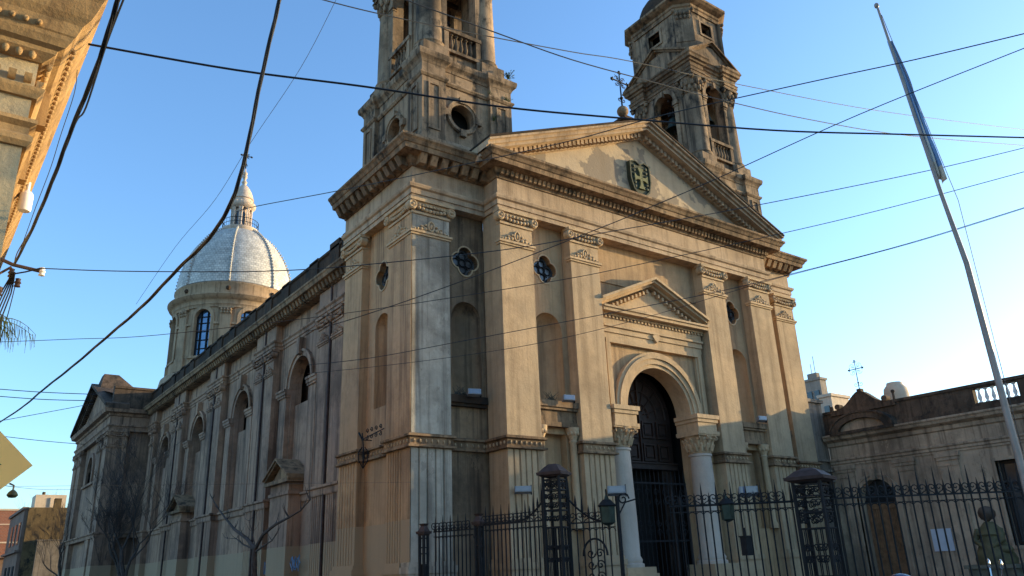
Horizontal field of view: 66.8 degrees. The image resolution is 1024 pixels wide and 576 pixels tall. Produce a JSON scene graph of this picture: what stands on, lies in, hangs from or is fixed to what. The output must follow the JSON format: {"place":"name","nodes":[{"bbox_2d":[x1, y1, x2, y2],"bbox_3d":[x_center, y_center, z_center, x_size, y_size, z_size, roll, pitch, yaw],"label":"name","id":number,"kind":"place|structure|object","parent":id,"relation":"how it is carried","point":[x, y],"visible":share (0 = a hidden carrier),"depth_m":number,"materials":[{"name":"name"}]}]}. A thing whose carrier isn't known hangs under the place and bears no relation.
{"place":"outdoors","nodes":[
{"label":"outdoors","id":0,"kind":"place"},
{"bbox_2d":[5,436,84,444],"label":"cable","id":1,"kind":"object","parent":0,"point":[41,440],"visible":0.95,"depth_m":44.93,"materials":[{"name":"black rubber"}]},
{"bbox_2d":[0,396,92,400],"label":"cable","id":2,"kind":"object","parent":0,"point":[48,399],"visible":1,"depth_m":51.84,"materials":[{"name":"black rubber"}]},
{"bbox_2d":[0,389,96,394],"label":"cable","id":3,"kind":"object","parent":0,"point":[47,392],"visible":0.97,"depth_m":51.96,"materials":[{"name":"black rubber"}]},
{"bbox_2d":[6,403,92,419],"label":"cable","id":4,"kind":"object","parent":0,"point":[46,412],"visible":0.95,"depth_m":45.51,"materials":[{"name":"black rubber"}]},
{"bbox_2d":[0,0,280,422],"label":"cable","id":5,"kind":"object","parent":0,"point":[236,188],"visible":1,"depth_m":11.46,"materials":[{"name":"black rubber"}]},
{"bbox_2d":[136,0,335,303],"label":"cable","id":6,"kind":"object","parent":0,"point":[251,141],"visible":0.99,"depth_m":20.76,"materials":[{"name":"rubber"}]},
{"bbox_2d":[0,0,1023,509],"label":"sky","id":7,"kind":"structure","parent":0,"point":[156,141],"materials":[{"name":"blue"}]},
{"bbox_2d":[236,33,1023,211],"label":"cable","id":8,"kind":"object","parent":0,"point":[659,116],"visible":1,"depth_m":18.14,"materials":[{"name":"metal"}]},
{"bbox_2d":[308,48,1023,331],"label":"cable","id":9,"kind":"object","parent":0,"point":[677,195],"visible":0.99,"depth_m":17.41,"materials":[{"name":"rubber"}]},
{"bbox_2d":[308,208,1023,373],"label":"cable","id":10,"kind":"object","parent":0,"point":[669,310],"visible":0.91,"depth_m":19.64,"materials":[{"name":"rubber"}]},
{"bbox_2d":[310,207,1023,364],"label":"cable","id":11,"kind":"object","parent":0,"point":[673,300],"visible":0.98,"depth_m":19.47,"materials":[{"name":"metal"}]},
{"bbox_2d":[323,0,1023,129],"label":"cable","id":12,"kind":"object","parent":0,"point":[620,59],"visible":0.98,"depth_m":15.04,"materials":[{"name":"rubber"}]},
{"bbox_2d":[405,0,1023,145],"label":"cable","id":13,"kind":"object","parent":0,"point":[663,84],"visible":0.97,"depth_m":15.27,"materials":[{"name":"rubber"}]},
{"bbox_2d":[804,356,827,399],"bbox_3d":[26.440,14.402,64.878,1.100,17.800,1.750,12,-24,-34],"label":"apartment tower","id":14,"kind":"structure","parent":0,"point":[815,384],"depth_m":66.59,"materials":[{"name":"beige concrete"}]},
{"bbox_2d":[807,392,812,398],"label":"window","id":15,"kind":"structure","parent":14,"relation":"in","point":[809,394],"depth_m":66.66,"materials":[{"name":"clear glass"}]},
{"bbox_2d":[814,390,819,399],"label":"window","id":16,"kind":"structure","parent":14,"relation":"in","point":[817,392],"depth_m":66.16,"materials":[{"name":"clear glass"}]},
{"bbox_2d":[816,393,849,459],"bbox_3d":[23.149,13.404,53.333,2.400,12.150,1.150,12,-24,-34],"label":"white house","id":17,"kind":"structure","parent":0,"point":[831,399],"depth_m":54.59,"materials":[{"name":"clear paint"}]},
{"bbox_2d":[824,406,829,411],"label":"window","id":18,"kind":"structure","parent":17,"relation":"in","point":[826,408],"depth_m":54.29,"materials":[{"name":"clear glass"}]},
{"label":"ground","id":19,"kind":"structure","parent":0,"visible":0},
{"bbox_2d":[0,509,18,575],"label":"brick house","id":20,"kind":"structure","parent":19,"relation":"on","point":[5,514],"depth_m":87.85,"materials":[{"name":"brick"}]},
{"bbox_2d":[0,431,32,488],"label":"warning sign","id":21,"kind":"object","parent":19,"relation":"on","point":[15,463],"visible":1,"depth_m":4.97,"materials":[{"name":"yellow metal"}]},
{"bbox_2d":[1,492,66,575],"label":"stone house","id":22,"kind":"structure","parent":19,"relation":"on","point":[22,556],"depth_m":74.87,"materials":[{"name":"paint"}]},
{"bbox_2d":[8,527,13,547],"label":"window","id":23,"kind":"structure","parent":22,"relation":"in","point":[12,529],"depth_m":80.57,"materials":[{"name":"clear glass"}]},
{"bbox_2d":[12,525,17,545],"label":"window","id":24,"kind":"structure","parent":22,"relation":"in","point":[15,530],"depth_m":77.94,"materials":[{"name":"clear glass"}]},
{"bbox_2d":[15,522,21,544],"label":"window","id":25,"kind":"structure","parent":22,"relation":"in","point":[17,539],"depth_m":75.28,"materials":[{"name":"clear glass"}]},
{"bbox_2d":[25,501,72,575],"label":"bare tree","id":26,"kind":"object","parent":19,"relation":"on","point":[60,547],"visible":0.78,"depth_m":57.90,"materials":[{"name":"brown plant"}]},
{"bbox_2d":[0,0,107,268],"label":"corner building","id":27,"kind":"structure","parent":19,"relation":"on","point":[44,47],"depth_m":11.57,"materials":[{"name":"paint"}]},
{"bbox_2d":[0,287,14,340],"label":"cable","id":28,"kind":"object","parent":27,"relation":"attached to","point":[8,311],"visible":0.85,"depth_m":15.26,"materials":[{"name":"metal"}]},
{"bbox_2d":[0,257,45,325],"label":"cable bracket","id":29,"kind":"object","parent":27,"relation":"attached to","point":[10,282],"visible":0.97,"depth_m":15.05,"materials":[{"name":"metal"}]},
{"bbox_2d":[0,314,35,352],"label":"palm frond","id":30,"kind":"object","parent":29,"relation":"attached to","point":[10,333],"visible":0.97,"depth_m":15.33,"materials":[{"name":"green plant"}]},
{"bbox_2d":[40,148,1022,271],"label":"cable","id":31,"kind":"object","parent":29,"relation":"attached to","point":[509,248],"visible":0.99,"depth_m":17.27,"materials":[{"name":"rubber"}]},
{"bbox_2d":[17,182,33,212],"bbox_3d":[-10.302,-1.932,16.468,0.260,0.680,0.260,12,-24,-34],"label":"photocell lamp","id":32,"kind":"object","parent":27,"relation":"attached to","point":[25,201],"visible":0.97,"depth_m":16.35,"materials":[{"name":"white paint"}]},
{"bbox_2d":[21,70,77,246],"bbox_3d":[-8.317,-2.247,13.925,0.021,2.397,3.027,14,-25,-38],"label":"cable","id":33,"kind":"object","parent":27,"relation":"attached to","point":[53,158],"visible":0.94,"depth_m":13.52,"materials":[{"name":"rubber"}]},
{"bbox_2d":[13,0,120,265],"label":"cable","id":34,"kind":"object","parent":27,"relation":"attached to","point":[93,73],"visible":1,"depth_m":8.19,"materials":[{"name":"black rubber"}]},
{"bbox_2d":[14,0,123,260],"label":"cable","id":35,"kind":"object","parent":27,"relation":"attached to","point":[118,12],"visible":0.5,"depth_m":7.72,"materials":[{"name":"metal"}]},
{"bbox_2d":[6,482,401,497],"bbox_3d":[-7.255,4.879,18.903,10.900,0.593,0.214,12,-24,-34],"label":"street lamp","id":36,"kind":"object","parent":27,"relation":"hanging from","point":[12,493],"visible":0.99,"depth_m":16.99,"materials":[{"name":"black metal"}]},
{"bbox_2d":[4,172,1022,341],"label":"cable","id":37,"kind":"object","parent":27,"relation":"attached to","point":[532,284],"visible":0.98,"depth_m":19.55,"materials":[{"name":"metal"}]},
{"bbox_2d":[88,43,1023,137],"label":"cable","id":38,"kind":"object","parent":27,"relation":"attached to","point":[267,74],"visible":0.98,"depth_m":14.43,"materials":[{"name":"black rubber"}]},
{"bbox_2d":[80,496,140,562],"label":"bare tree","id":39,"kind":"object","parent":19,"relation":"on","point":[107,534],"visible":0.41,"depth_m":49.28,"materials":[{"name":"brown plant"}]},
{"bbox_2d":[87,425,194,575],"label":"bare tree","id":40,"kind":"object","parent":19,"relation":"on","point":[120,567],"visible":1,"depth_m":43.01,"materials":[{"name":"brown plant"}]},
{"bbox_2d":[209,484,310,575],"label":"bare tree","id":41,"kind":"object","parent":19,"relation":"on","point":[254,548],"visible":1,"depth_m":26.83,"materials":[{"name":"brown plant"}]},
{"bbox_2d":[416,523,431,575],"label":"fence pillar","id":42,"kind":"structure","parent":19,"relation":"on","point":[423,532],"depth_m":20.94,"materials":[{"name":"black metal"}]},
{"bbox_2d":[57,0,837,575],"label":"church","id":43,"kind":"structure","parent":19,"relation":"on","point":[263,420],"depth_m":29.39,"materials":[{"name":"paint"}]},
{"bbox_2d":[156,424,170,527],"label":"side window","id":44,"kind":"structure","parent":43,"relation":"in","point":[162,445],"depth_m":49.54,"materials":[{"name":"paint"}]},
{"bbox_2d":[166,495,194,575],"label":"blind doorway","id":45,"kind":"structure","parent":43,"relation":"in","point":[178,549],"depth_m":41.76,"materials":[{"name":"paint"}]},
{"bbox_2d":[189,402,206,499],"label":"side window","id":46,"kind":"structure","parent":43,"relation":"in","point":[200,414],"depth_m":43.86,"materials":[{"name":"paint"}]},
{"bbox_2d":[230,374,252,507],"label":"side window","id":47,"kind":"structure","parent":43,"relation":"in","point":[243,388],"depth_m":37.87,"materials":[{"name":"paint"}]},
{"bbox_2d":[262,458,303,575],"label":"blind doorway","id":48,"kind":"structure","parent":43,"relation":"in","point":[285,545],"depth_m":30.06,"materials":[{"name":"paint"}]},
{"bbox_2d":[290,555,299,570],"bbox_3d":[-8.046,10.198,28.769,0.036,0.586,1.017,12,-24,-34],"label":"graffiti","id":49,"kind":"object","parent":43,"relation":"attached to","point":[293,563],"visible":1,"depth_m":28.76,"materials":[{"name":"blue paint"}]},
{"bbox_2d":[285,337,315,465],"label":"side window","id":50,"kind":"structure","parent":43,"relation":"in","point":[300,419],"depth_m":32.32,"materials":[{"name":"paint"}]},
{"bbox_2d":[358,424,383,468],"bbox_3d":[-4.362,4.857,23.732,0.489,1.202,1.684,6,-21,-23],"label":"wall bracket","id":51,"kind":"object","parent":43,"relation":"attached to","point":[363,454],"depth_m":23.98,"materials":[{"name":"black metal"}]},
{"bbox_2d":[375,260,388,291],"bbox_3d":[-4.316,-0.397,26.657,0.280,1.118,1.118,12,-24,-34],"label":"quatrefoil window","id":52,"kind":"structure","parent":43,"relation":"in","point":[384,279],"depth_m":26.87,"materials":[{"name":"glass"}]},
{"bbox_2d":[453,385,466,394],"bbox_3d":[-1.585,3.216,24.327,0.664,0.282,0.203,12,-24,-34],"label":"dry plant","id":53,"kind":"object","parent":43,"relation":"on","point":[461,393],"visible":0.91,"depth_m":24.26,"materials":[{"name":"brown plant"}]},
{"bbox_2d":[451,246,478,276],"bbox_3d":[-1.652,-0.857,26.209,1.118,1.118,0.280,12,-24,-34],"label":"quatrefoil window","id":54,"kind":"structure","parent":43,"relation":"in","point":[465,266],"depth_m":26.29,"materials":[{"name":"glass"}]},
{"bbox_2d":[467,388,480,397],"bbox_3d":[-1.219,3.335,24.271,0.435,0.347,0.447,5,-21,-19],"label":"floodlight","id":55,"kind":"object","parent":43,"relation":"attached to","point":[471,392],"visible":1,"depth_m":24.11,"materials":[{"name":"grey metal"}]},
{"bbox_2d":[500,70,513,79],"bbox_3d":[-0.169,-8.299,30.136,0.671,0.453,0.484,12,-24,-34],"label":"weed","id":56,"kind":"object","parent":43,"relation":"on","point":[508,75],"visible":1,"depth_m":30.08,"materials":[{"name":"green plant"}]},
{"bbox_2d":[514,485,531,494],"bbox_3d":[0.307,6.095,23.246,0.515,0.347,0.447,1,-20,-10],"label":"floodlight","id":57,"kind":"object","parent":43,"relation":"attached to","point":[522,489],"visible":1,"depth_m":23.07,"materials":[{"name":"grey metal"}]},
{"bbox_2d":[533,254,556,283],"bbox_3d":[1.075,-0.623,27.321,1.118,1.118,0.280,12,-24,-34],"label":"quatrefoil window","id":58,"kind":"structure","parent":43,"relation":"in","point":[544,272],"depth_m":27.41,"materials":[{"name":"glass"}]},
{"bbox_2d":[543,392,557,400],"bbox_3d":[1.259,3.520,25.306,0.661,0.291,0.204,12,-24,-34],"label":"dry plant","id":59,"kind":"object","parent":43,"relation":"on","point":[551,398],"visible":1,"depth_m":25.26,"materials":[{"name":"brown plant"}]},
{"bbox_2d":[562,394,574,402],"bbox_3d":[1.796,3.694,25.496,0.435,0.347,0.447,7,-22,-24],"label":"floodlight","id":60,"kind":"object","parent":43,"relation":"attached to","point":[568,398],"visible":1,"depth_m":25.33,"materials":[{"name":"grey metal"}]},
{"bbox_2d":[628,374,683,575],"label":"door","id":61,"kind":"structure","parent":43,"relation":"in","point":[651,448],"depth_m":29.31,"materials":[{"name":"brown wood"}]},
{"bbox_2d":[666,103,676,134],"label":"bell","id":62,"kind":"object","parent":43,"relation":"hanging from","point":[671,129],"visible":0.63,"depth_m":40.05,"materials":[{"name":"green metal"}]},
{"bbox_2d":[708,110,714,127],"bbox_3d":[9.827,-8.996,39.803,0.950,1.804,0.950,12,-24,-34],"label":"bell","id":63,"kind":"object","parent":43,"relation":"hanging from","point":[711,121],"visible":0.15,"depth_m":39.55,"materials":[{"name":"green metal"}]},
{"bbox_2d":[726,300,739,324],"bbox_3d":[9.214,1.086,33.016,1.118,1.118,0.280,12,-24,-34],"label":"quatrefoil window","id":64,"kind":"structure","parent":43,"relation":"in","point":[731,316],"depth_m":33.17,"materials":[{"name":"glass"}]},
{"bbox_2d":[756,416,766,422],"bbox_3d":[9.938,5.318,31.161,0.435,0.347,0.447,7,-22,-24],"label":"floodlight","id":65,"kind":"object","parent":43,"relation":"attached to","point":[761,418],"visible":1,"depth_m":31.00,"materials":[{"name":"grey metal"}]},
{"bbox_2d":[431,513,473,575],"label":"iron fence","id":66,"kind":"object","parent":19,"relation":"on","point":[446,528],"visible":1,"depth_m":20.60,"materials":[{"name":"metal"}]},
{"bbox_2d":[471,513,484,575],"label":"fence pillar","id":67,"kind":"structure","parent":19,"relation":"on","point":[477,523],"depth_m":20.00,"materials":[{"name":"black metal"}]},
{"bbox_2d":[481,489,547,575],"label":"iron fence","id":68,"kind":"object","parent":19,"relation":"on","point":[521,520],"visible":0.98,"depth_m":19.33,"materials":[{"name":"metal"}]},
{"bbox_2d":[536,464,572,575],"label":"fence pillar","id":69,"kind":"structure","parent":19,"relation":"on","point":[554,473],"depth_m":18.61,"materials":[{"name":"black metal"}]},
{"bbox_2d":[564,478,615,575],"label":"iron fence","id":70,"kind":"object","parent":19,"relation":"on","point":[587,514],"visible":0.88,"depth_m":18.28,"materials":[{"name":"metal"}]},
{"bbox_2d":[583,538,608,575],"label":"gate ornament","id":71,"kind":"object","parent":70,"relation":"attached to","point":[598,539],"visible":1,"depth_m":18.03,"materials":[{"name":"black metal"}]},
{"bbox_2d":[598,489,615,525],"bbox_3d":[2.228,5.149,18.190,0.440,0.840,0.440,12,-24,-34],"label":"fence lantern","id":72,"kind":"object","parent":70,"relation":"attached to","point":[606,505],"visible":1,"depth_m":18.03,"materials":[{"name":"green metal"}]},
{"bbox_2d":[615,493,634,575],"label":"gate post","id":73,"kind":"object","parent":19,"relation":"on","point":[620,542],"visible":1,"depth_m":17.96,"materials":[{"name":"black metal"}]},
{"bbox_2d":[607,484,626,496],"bbox_3d":[2.469,4.853,18.390,0.435,0.347,0.447,-3,-20,1],"label":"floodlight","id":74,"kind":"object","parent":73,"relation":"attached to","point":[616,490],"visible":0.87,"depth_m":18.21,"materials":[{"name":"grey metal"}]},
{"bbox_2d":[665,479,803,575],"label":"iron fence","id":75,"kind":"object","parent":19,"relation":"on","point":[731,498],"visible":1,"depth_m":17.32,"materials":[{"name":"metal"}]},
{"bbox_2d":[719,490,734,521],"bbox_3d":[4.830,4.902,17.465,0.374,0.714,0.374,12,-24,-34],"label":"fence lantern","id":76,"kind":"object","parent":75,"relation":"attached to","point":[727,509],"visible":1,"depth_m":17.33,"materials":[{"name":"green metal"}]},
{"bbox_2d":[738,528,753,555],"bbox_3d":[5.132,5.556,17.015,0.240,0.580,0.190,12,-24,-34],"label":"meter box","id":77,"kind":"object","parent":75,"relation":"attached to","point":[746,545],"visible":1,"depth_m":16.93,"materials":[{"name":"black metal"}]},
{"bbox_2d":[738,485,758,499],"bbox_3d":[5.382,4.706,17.776,0.435,0.347,0.447,-3,-20,1],"label":"floodlight","id":78,"kind":"object","parent":75,"relation":"attached to","point":[751,489],"visible":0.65,"depth_m":17.60,"materials":[{"name":"grey metal"}]},
{"bbox_2d":[783,468,846,575],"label":"fence pillar","id":79,"kind":"structure","parent":19,"relation":"on","point":[805,478],"depth_m":17.03,"materials":[{"name":"black metal"}]},
{"bbox_2d":[807,398,849,575],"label":"link wall","id":80,"kind":"structure","parent":19,"relation":"on","point":[818,428],"depth_m":35.47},
{"bbox_2d":[822,360,1023,575],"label":"annex building","id":81,"kind":"structure","parent":19,"relation":"on","point":[955,429],"depth_m":32.00,"materials":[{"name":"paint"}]},
{"bbox_2d":[865,479,908,575],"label":"door","id":82,"kind":"structure","parent":81,"relation":"in","point":[878,523],"depth_m":33.14,"materials":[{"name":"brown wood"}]},
{"bbox_2d":[883,381,909,399],"bbox_3d":[19.069,5.902,38.231,1.200,2.600,1.200,12,-24,-34],"label":"water tank","id":83,"kind":"object","parent":81,"relation":"on","point":[900,388],"visible":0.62,"depth_m":38.09,"materials":[{"name":"white plastic"}]},
{"bbox_2d":[930,528,955,550],"bbox_3d":[17.178,10.043,30.956,0.030,0.850,0.800,12,-24,-34],"label":"notice board","id":84,"kind":"object","parent":81,"relation":"attached to","point":[942,539],"visible":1,"depth_m":30.93,"materials":[{"name":"paper"}]},
{"bbox_2d":[990,454,1023,548],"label":"window","id":85,"kind":"structure","parent":81,"relation":"in","point":[1007,467],"depth_m":29.47,"materials":[{"name":"paint"}]},
{"bbox_2d":[826,463,1023,575],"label":"iron fence","id":86,"kind":"object","parent":19,"relation":"on","point":[927,490],"visible":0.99,"depth_m":17.18,"materials":[{"name":"metal"}]},
{"bbox_2d":[891,559,1003,575],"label":"motorcycle","id":87,"kind":"object","parent":19,"relation":"on","point":[1000,563],"visible":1,"depth_m":9.24,"materials":[{"name":"metal"}]},
{"bbox_2d":[874,3,1023,492],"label":"flagpole","id":88,"kind":"object","parent":19,"relation":"on","point":[1014,441],"visible":1,"depth_m":16.82,"materials":[{"name":"grey metal"}]},
{"bbox_2d":[887,41,946,183],"bbox_3d":[9.719,-4.313,18.670,0.537,4.048,0.135,-8,-20,16],"label":"flag","id":89,"kind":"object","parent":88,"relation":"hanging from","point":[937,164],"visible":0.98,"depth_m":18.47,"materials":[{"name":"blue fabric"}]},
{"bbox_2d":[963,506,1023,575],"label":"statue","id":90,"kind":"object","parent":19,"relation":"on","point":[996,548],"visible":0.77,"depth_m":26.54,"materials":[{"name":"metal"}]}
]}

